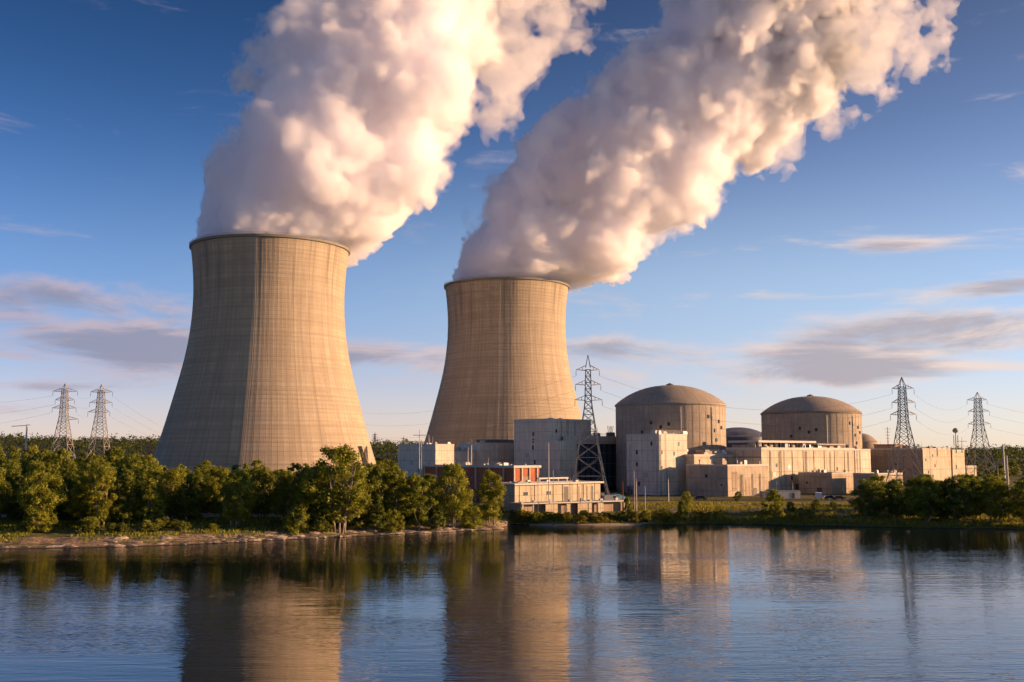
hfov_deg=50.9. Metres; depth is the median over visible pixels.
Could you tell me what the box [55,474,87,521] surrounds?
wood tree
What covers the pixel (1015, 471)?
tree
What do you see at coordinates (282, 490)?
wood tree
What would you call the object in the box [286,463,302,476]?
tree
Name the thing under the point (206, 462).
tree
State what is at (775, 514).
bank shrub
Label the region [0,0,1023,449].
sky
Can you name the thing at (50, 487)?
wood tree
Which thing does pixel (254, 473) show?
wood tree
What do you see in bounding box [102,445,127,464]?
wood tree
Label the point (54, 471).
wood tree
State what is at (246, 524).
shore shrub
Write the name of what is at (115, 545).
shore rock
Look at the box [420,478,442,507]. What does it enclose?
wood tree
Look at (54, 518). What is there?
shore shrub
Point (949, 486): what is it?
bank tree
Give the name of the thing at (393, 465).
tree
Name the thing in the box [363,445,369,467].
concrete buttress
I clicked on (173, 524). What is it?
shore shrub
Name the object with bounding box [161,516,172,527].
shore shrub
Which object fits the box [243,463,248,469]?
wood tree
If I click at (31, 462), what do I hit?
wood tree
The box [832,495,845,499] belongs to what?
parked car
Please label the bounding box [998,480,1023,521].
bank tree
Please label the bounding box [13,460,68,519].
shore tree
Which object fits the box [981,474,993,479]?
bank tree
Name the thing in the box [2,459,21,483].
wood tree
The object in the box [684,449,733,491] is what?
annex building
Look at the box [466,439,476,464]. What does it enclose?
floodlight mast
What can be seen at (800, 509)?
bank shrub
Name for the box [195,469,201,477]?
wood tree
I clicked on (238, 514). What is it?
shore tree
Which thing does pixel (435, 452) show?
office building
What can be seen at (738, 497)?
bank bush
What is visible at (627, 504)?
bank bush
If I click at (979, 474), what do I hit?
tree
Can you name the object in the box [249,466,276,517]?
wood tree
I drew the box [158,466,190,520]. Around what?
wood tree
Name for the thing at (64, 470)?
wood tree
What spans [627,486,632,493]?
door
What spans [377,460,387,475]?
tree
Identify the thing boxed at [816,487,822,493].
door
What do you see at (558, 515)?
bank shrub
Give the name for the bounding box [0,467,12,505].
wood tree
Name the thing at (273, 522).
shore shrub
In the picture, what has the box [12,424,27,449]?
utility pole
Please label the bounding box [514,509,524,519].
bank shrub
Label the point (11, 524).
shore grass
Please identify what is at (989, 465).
tree
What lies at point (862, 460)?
link building
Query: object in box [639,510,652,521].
bank shrub
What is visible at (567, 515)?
bank shrub
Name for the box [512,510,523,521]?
bank shrub
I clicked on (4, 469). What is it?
wood tree
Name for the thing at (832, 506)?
bank bush
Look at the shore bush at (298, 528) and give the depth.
256.87 m
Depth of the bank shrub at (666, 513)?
307.91 m
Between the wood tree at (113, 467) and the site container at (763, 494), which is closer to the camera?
the wood tree at (113, 467)
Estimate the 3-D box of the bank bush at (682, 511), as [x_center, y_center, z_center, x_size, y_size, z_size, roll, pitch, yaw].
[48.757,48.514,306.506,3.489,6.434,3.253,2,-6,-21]
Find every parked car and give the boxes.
[694,496,706,499]
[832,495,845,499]
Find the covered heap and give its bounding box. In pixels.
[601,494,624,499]
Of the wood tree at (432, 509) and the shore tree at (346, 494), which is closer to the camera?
the shore tree at (346, 494)
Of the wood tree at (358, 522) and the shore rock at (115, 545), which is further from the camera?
the wood tree at (358, 522)
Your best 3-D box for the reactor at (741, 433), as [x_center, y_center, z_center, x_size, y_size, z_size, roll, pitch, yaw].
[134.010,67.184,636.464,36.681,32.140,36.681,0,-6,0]
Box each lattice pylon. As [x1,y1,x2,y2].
[50,383,78,458]
[86,384,112,457]
[572,355,609,496]
[886,377,922,487]
[966,392,998,475]
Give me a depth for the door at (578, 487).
339.96 m
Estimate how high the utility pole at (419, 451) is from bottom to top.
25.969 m
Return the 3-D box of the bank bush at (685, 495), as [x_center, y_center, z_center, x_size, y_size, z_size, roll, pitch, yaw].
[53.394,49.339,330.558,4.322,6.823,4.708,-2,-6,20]
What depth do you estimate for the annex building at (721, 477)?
432.99 m
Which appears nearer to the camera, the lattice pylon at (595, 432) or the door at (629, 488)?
the lattice pylon at (595, 432)
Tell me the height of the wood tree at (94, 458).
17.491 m
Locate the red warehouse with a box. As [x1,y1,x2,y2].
[422,462,540,501]
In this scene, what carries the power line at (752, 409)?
hanging from the lattice pylon at (595, 432)
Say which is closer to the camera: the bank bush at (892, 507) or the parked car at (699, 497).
the bank bush at (892, 507)
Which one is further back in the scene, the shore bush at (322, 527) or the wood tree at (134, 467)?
the wood tree at (134, 467)
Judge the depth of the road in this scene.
395.04 m
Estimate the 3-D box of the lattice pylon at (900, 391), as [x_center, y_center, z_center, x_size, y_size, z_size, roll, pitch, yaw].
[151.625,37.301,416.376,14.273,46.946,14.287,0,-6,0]
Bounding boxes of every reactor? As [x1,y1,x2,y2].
[726,427,761,447]
[862,433,877,448]
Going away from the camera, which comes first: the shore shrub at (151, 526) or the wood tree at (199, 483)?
the shore shrub at (151, 526)
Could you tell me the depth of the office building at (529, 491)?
332.97 m
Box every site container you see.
[760,491,770,497]
[777,490,799,497]
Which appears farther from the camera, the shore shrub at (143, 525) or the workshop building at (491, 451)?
the workshop building at (491, 451)
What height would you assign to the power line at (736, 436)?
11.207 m
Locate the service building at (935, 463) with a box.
[868,444,951,487]
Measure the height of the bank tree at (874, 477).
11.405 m
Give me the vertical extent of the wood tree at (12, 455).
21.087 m
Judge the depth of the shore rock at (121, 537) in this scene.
238.06 m
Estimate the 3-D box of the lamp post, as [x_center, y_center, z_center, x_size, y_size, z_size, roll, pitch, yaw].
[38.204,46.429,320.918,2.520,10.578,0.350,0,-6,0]
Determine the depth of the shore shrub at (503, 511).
307.70 m
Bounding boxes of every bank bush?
[620,497,632,519]
[677,500,688,519]
[680,491,692,509]
[733,491,741,500]
[760,488,784,514]
[786,501,795,511]
[811,499,820,509]
[829,501,837,507]
[887,493,904,517]
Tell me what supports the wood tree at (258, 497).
on the terrain at (52, 537)
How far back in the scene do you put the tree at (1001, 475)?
523.24 m
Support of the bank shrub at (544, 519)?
on the terrain at (52, 537)
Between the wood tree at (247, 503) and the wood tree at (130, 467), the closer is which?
the wood tree at (247, 503)
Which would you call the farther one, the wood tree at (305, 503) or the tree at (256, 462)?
the tree at (256, 462)
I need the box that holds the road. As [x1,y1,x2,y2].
[630,499,883,500]
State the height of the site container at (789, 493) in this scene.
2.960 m
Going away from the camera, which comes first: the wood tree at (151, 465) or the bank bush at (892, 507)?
the wood tree at (151, 465)
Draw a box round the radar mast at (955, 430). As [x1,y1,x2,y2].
[952,428,958,452]
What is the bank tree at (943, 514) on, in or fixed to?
on the terrain at (52, 537)
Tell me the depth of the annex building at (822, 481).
456.11 m
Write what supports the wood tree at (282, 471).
on the terrain at (52, 537)
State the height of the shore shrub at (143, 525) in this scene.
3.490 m
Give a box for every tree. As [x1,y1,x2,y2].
[0,445,6,466]
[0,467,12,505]
[0,467,12,517]
[1,460,21,518]
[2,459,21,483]
[2,467,18,484]
[5,472,28,521]
[6,444,22,474]
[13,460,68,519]
[19,445,38,471]
[21,460,41,479]
[22,457,34,475]
[32,475,61,515]
[33,448,55,468]
[33,469,65,506]
[47,449,78,471]
[55,462,78,518]
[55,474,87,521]
[58,464,70,492]
[63,473,107,519]
[72,457,91,472]
[77,465,119,525]
[79,451,87,458]
[79,454,106,472]
[79,459,102,474]
[85,466,121,514]
[89,457,112,468]
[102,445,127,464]
[106,454,130,480]
[109,465,119,517]
[109,468,142,523]
[115,453,141,478]
[121,462,146,484]
[124,464,146,518]
[125,464,165,519]
[136,478,169,521]
[139,454,157,463]
[147,462,160,512]
[151,461,162,471]
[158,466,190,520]
[159,470,166,479]
[171,469,202,520]
[177,464,188,473]
[191,475,208,512]
[194,464,207,475]
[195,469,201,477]
[198,465,229,518]
[201,460,215,474]
[201,465,213,480]
[201,470,209,512]
[217,470,253,527]
[221,469,257,524]
[231,465,240,471]
[231,477,260,520]
[240,468,251,476]
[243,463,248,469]
[249,466,270,508]
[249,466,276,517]
[250,459,265,468]
[266,470,295,520]
[270,470,280,479]
[275,468,287,502]
[285,481,317,524]
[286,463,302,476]
[286,466,318,523]
[295,444,378,532]
[316,473,328,508]
[346,481,377,528]
[363,462,390,514]
[365,494,388,530]
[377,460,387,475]
[377,465,412,520]
[385,463,397,474]
[399,475,437,530]
[419,473,436,495]
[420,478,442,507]
[424,480,442,517]
[428,462,473,527]
[472,470,506,525]
[846,478,890,517]
[868,474,890,501]
[879,478,907,512]
[892,477,944,521]
[915,474,934,480]
[930,481,954,519]
[940,474,985,520]
[956,473,980,505]
[964,477,989,517]
[972,476,1016,521]
[974,463,984,476]
[976,462,986,470]
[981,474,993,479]
[984,461,993,473]
[987,469,1011,485]
[996,465,1012,476]
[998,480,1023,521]
[1008,461,1019,475]
[1008,462,1020,476]
[1010,480,1023,505]
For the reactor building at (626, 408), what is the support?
on the terrain at (52, 537)
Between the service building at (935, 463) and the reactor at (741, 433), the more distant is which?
the reactor at (741, 433)
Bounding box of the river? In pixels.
[0,524,1023,681]
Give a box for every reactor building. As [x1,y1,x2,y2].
[615,383,725,491]
[760,394,862,448]
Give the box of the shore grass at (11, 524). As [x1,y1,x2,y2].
[0,509,505,542]
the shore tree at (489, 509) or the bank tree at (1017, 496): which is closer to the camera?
the shore tree at (489, 509)
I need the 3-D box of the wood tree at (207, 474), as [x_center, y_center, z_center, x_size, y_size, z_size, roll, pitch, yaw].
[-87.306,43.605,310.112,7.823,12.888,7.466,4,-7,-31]
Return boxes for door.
[564,486,568,500]
[577,486,579,499]
[586,485,588,499]
[591,485,593,499]
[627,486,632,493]
[753,487,756,495]
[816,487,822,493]
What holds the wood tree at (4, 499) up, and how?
on the terrain at (52, 537)
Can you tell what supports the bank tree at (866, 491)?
on the terrain at (52, 537)
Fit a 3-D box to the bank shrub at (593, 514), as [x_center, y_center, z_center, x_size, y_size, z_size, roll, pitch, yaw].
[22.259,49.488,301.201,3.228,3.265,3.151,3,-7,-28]
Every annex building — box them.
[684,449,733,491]
[686,457,768,496]
[798,468,853,493]
[853,470,902,490]
[950,449,964,480]
[965,465,976,476]
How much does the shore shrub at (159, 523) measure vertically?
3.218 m
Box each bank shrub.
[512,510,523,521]
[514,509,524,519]
[521,510,529,522]
[528,511,540,523]
[538,514,546,522]
[540,512,549,519]
[554,512,563,520]
[558,512,574,522]
[577,515,588,523]
[578,510,588,517]
[586,512,595,521]
[590,515,603,522]
[597,516,607,522]
[598,511,611,519]
[617,512,630,520]
[625,510,639,519]
[631,512,641,522]
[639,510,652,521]
[645,514,658,519]
[658,509,671,515]
[661,514,677,521]
[662,511,671,518]
[692,509,704,518]
[699,511,710,518]
[710,509,725,519]
[771,510,780,520]
[796,507,805,517]
[805,508,817,518]
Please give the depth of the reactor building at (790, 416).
531.34 m
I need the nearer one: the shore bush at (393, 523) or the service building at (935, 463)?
the shore bush at (393, 523)
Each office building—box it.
[398,436,453,476]
[487,477,603,510]
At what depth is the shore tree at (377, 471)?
273.38 m
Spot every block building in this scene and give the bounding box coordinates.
[514,418,590,480]
[626,428,686,494]
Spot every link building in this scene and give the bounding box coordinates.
[454,447,474,464]
[854,449,870,472]
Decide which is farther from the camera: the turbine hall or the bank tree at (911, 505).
the turbine hall
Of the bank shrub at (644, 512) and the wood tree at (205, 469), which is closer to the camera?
the bank shrub at (644, 512)
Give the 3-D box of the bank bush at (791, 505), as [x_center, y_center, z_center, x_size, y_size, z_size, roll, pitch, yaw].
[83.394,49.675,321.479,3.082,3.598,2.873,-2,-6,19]
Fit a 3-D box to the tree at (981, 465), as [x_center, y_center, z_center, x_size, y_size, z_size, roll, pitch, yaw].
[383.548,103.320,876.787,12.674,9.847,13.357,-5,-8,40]
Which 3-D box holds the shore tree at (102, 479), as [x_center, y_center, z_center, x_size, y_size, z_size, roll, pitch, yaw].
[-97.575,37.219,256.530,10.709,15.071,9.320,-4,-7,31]
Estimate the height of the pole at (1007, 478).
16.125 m
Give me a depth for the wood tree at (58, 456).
335.81 m
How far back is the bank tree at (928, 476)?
345.49 m
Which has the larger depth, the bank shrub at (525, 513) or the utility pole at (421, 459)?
the utility pole at (421, 459)
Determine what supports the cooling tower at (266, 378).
on the terrain at (52, 537)
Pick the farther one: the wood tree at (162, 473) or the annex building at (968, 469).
the annex building at (968, 469)
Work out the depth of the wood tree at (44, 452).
360.93 m
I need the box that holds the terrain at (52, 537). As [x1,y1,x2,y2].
[0,439,1023,548]
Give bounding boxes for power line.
[603,391,883,424]
[606,378,883,409]
[606,407,889,437]
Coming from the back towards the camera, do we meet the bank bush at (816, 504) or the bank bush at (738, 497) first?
the bank bush at (738, 497)
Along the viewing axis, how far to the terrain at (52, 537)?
283.34 m
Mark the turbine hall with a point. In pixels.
(607, 443)
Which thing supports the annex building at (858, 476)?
on the terrain at (52, 537)
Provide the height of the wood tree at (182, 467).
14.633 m
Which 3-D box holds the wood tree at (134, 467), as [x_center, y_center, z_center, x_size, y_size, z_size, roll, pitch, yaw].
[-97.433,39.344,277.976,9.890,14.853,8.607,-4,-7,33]
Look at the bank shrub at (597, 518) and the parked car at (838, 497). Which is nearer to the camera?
the bank shrub at (597, 518)
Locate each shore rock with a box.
[106,544,125,546]
[112,536,128,538]
[155,536,171,538]
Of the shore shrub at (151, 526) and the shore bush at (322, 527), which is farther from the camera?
the shore bush at (322, 527)
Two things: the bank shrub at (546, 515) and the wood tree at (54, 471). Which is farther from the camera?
the bank shrub at (546, 515)
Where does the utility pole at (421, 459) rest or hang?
on the terrain at (52, 537)
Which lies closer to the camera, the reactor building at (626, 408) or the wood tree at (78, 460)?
the wood tree at (78, 460)
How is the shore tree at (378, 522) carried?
on the terrain at (52, 537)
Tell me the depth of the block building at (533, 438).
479.86 m
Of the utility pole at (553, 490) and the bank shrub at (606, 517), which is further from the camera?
the utility pole at (553, 490)
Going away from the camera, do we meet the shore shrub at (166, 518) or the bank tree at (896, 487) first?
the shore shrub at (166, 518)
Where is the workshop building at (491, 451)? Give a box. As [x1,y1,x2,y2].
[458,439,513,464]
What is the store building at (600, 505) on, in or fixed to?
on the terrain at (52, 537)
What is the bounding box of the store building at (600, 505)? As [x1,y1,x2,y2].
[510,497,629,515]
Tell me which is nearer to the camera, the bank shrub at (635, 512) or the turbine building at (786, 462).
the bank shrub at (635, 512)
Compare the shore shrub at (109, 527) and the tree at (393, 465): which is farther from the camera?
the tree at (393, 465)
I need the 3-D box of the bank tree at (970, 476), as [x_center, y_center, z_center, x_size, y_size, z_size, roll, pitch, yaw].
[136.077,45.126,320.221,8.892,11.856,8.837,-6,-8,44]
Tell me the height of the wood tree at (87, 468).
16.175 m
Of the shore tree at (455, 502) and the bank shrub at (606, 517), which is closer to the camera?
the shore tree at (455, 502)
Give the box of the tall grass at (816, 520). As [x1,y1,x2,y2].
[506,500,1023,527]
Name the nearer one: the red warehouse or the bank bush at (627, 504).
the bank bush at (627, 504)
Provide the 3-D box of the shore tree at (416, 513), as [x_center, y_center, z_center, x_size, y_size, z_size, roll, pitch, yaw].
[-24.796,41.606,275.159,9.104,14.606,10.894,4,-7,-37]
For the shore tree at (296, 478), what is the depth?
267.54 m
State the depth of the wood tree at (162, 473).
319.12 m
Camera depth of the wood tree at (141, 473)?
271.05 m
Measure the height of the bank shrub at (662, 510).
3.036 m
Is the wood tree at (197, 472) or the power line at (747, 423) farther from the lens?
the power line at (747, 423)
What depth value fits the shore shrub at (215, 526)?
254.35 m
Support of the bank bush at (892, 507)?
on the terrain at (52, 537)
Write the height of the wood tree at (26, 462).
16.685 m
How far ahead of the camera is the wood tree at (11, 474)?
281.78 m
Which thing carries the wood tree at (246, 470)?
on the terrain at (52, 537)
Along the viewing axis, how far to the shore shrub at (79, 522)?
249.42 m
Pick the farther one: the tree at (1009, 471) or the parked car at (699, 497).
the tree at (1009, 471)
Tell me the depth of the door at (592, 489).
344.13 m
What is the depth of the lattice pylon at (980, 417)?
558.21 m
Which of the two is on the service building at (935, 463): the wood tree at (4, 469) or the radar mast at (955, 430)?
the radar mast at (955, 430)
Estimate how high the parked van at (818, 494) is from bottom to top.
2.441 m
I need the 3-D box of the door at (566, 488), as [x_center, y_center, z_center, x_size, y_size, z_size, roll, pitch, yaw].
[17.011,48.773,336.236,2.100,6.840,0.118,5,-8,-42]
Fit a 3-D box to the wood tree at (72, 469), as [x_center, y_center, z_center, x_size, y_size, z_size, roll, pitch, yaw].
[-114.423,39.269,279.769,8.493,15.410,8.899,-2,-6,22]
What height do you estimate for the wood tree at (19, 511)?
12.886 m
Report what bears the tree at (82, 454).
on the terrain at (52, 537)
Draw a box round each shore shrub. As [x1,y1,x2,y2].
[18,517,31,529]
[48,513,59,527]
[61,522,70,528]
[74,525,90,533]
[75,519,86,527]
[86,519,99,532]
[104,523,119,530]
[118,523,128,531]
[139,519,155,532]
[145,523,159,532]
[152,519,165,530]
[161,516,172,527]
[167,521,178,527]
[174,521,188,530]
[185,522,191,529]
[202,523,219,530]
[209,518,218,526]
[236,521,248,529]
[267,520,279,525]
[497,506,505,515]
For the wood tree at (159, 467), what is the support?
on the terrain at (52, 537)
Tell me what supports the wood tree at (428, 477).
on the terrain at (52, 537)
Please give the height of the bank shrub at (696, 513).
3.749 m
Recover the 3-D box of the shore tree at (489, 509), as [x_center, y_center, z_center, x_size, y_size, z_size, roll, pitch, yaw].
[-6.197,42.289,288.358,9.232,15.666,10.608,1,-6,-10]
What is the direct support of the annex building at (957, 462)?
on the terrain at (52, 537)
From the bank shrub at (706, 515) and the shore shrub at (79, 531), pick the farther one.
the bank shrub at (706, 515)
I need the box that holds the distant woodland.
[0,431,1023,463]
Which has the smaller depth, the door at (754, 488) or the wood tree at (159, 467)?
the wood tree at (159, 467)
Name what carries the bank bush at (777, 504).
on the terrain at (52, 537)
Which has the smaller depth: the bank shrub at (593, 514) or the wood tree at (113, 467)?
the wood tree at (113, 467)
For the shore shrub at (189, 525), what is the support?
on the terrain at (52, 537)
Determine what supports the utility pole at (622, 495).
on the terrain at (52, 537)
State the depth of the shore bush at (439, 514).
274.02 m
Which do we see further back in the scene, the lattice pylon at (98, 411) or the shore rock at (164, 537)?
the lattice pylon at (98, 411)
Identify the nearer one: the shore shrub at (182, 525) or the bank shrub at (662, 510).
the shore shrub at (182, 525)
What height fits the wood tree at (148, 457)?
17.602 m
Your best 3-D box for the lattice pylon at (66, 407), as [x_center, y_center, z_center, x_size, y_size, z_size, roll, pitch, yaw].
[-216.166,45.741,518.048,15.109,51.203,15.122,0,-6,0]
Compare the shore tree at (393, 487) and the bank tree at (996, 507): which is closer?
the shore tree at (393, 487)
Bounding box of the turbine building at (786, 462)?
[726,440,854,489]
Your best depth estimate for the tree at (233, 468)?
473.99 m
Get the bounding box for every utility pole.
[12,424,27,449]
[419,430,419,473]
[421,440,421,478]
[548,443,548,501]
[553,470,553,511]
[622,481,623,510]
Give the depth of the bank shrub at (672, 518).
303.69 m
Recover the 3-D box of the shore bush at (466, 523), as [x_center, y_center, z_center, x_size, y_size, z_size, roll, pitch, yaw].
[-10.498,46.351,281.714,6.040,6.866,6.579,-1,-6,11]
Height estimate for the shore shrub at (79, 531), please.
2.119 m
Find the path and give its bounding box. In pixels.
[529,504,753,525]
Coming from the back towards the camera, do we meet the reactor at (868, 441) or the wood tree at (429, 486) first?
the reactor at (868, 441)
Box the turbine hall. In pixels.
[562,426,615,490]
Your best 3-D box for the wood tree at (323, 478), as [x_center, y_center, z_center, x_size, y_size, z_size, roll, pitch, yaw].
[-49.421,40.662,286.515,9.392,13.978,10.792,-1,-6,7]
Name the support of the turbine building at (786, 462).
on the terrain at (52, 537)
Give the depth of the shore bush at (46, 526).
245.10 m
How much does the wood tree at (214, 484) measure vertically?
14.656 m
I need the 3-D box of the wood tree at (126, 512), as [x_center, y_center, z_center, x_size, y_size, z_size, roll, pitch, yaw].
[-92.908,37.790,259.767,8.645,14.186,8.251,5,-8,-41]
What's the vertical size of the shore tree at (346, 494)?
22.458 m
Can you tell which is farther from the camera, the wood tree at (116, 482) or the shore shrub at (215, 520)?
the wood tree at (116, 482)
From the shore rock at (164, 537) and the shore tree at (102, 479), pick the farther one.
the shore tree at (102, 479)
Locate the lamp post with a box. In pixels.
[636,479,638,510]
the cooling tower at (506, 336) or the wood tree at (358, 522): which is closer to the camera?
the wood tree at (358, 522)
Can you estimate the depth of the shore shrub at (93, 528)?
245.66 m
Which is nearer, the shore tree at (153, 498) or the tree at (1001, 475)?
the shore tree at (153, 498)
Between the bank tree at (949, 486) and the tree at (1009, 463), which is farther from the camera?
the tree at (1009, 463)
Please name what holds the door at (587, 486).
in the office building at (529, 491)
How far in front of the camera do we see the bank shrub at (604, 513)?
303.56 m
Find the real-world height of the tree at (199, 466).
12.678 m
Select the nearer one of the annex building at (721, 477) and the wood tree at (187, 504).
the wood tree at (187, 504)
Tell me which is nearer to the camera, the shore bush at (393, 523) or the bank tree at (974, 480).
the shore bush at (393, 523)
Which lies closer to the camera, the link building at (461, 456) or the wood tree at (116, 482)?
the wood tree at (116, 482)
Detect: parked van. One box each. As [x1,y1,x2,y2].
[603,495,620,499]
[815,492,821,498]
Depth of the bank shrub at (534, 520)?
299.29 m
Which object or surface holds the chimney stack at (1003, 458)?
on the terrain at (52, 537)
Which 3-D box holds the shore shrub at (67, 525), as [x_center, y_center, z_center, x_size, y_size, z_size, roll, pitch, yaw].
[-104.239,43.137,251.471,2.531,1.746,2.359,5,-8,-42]
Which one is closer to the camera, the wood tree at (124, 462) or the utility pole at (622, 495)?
the utility pole at (622, 495)
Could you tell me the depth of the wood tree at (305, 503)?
263.68 m
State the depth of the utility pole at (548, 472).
313.62 m
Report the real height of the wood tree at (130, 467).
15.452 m
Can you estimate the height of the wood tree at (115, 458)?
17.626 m
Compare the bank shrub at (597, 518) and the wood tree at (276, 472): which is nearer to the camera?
the bank shrub at (597, 518)
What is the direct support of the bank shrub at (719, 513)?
on the terrain at (52, 537)
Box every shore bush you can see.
[27,511,53,532]
[80,516,99,529]
[282,507,312,534]
[313,516,332,532]
[382,509,404,532]
[424,510,446,530]
[460,505,483,528]
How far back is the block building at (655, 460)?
443.20 m
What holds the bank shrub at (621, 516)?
on the terrain at (52, 537)
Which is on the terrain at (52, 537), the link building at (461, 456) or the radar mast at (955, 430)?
the link building at (461, 456)
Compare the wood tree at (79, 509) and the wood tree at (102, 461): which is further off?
the wood tree at (102, 461)
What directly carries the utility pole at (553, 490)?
on the terrain at (52, 537)
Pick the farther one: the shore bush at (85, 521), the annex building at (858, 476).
the annex building at (858, 476)
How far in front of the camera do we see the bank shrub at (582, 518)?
297.91 m
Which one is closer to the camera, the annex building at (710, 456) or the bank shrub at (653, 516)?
the bank shrub at (653, 516)
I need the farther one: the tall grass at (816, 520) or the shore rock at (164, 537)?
the tall grass at (816, 520)
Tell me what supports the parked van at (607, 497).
on the terrain at (52, 537)
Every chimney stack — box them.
[1002,444,1005,477]
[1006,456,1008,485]
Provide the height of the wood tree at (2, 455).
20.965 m
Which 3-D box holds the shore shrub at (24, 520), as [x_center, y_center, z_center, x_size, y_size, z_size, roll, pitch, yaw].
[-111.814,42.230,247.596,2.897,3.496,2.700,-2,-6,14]
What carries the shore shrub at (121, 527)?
on the terrain at (52, 537)
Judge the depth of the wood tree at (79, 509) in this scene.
257.16 m
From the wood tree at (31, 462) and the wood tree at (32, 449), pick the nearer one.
the wood tree at (31, 462)
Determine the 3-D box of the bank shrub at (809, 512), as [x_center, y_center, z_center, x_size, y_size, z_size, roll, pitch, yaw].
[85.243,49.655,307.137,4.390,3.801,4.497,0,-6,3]
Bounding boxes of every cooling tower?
[153,231,375,472]
[424,275,581,448]
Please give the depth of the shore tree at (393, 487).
273.78 m

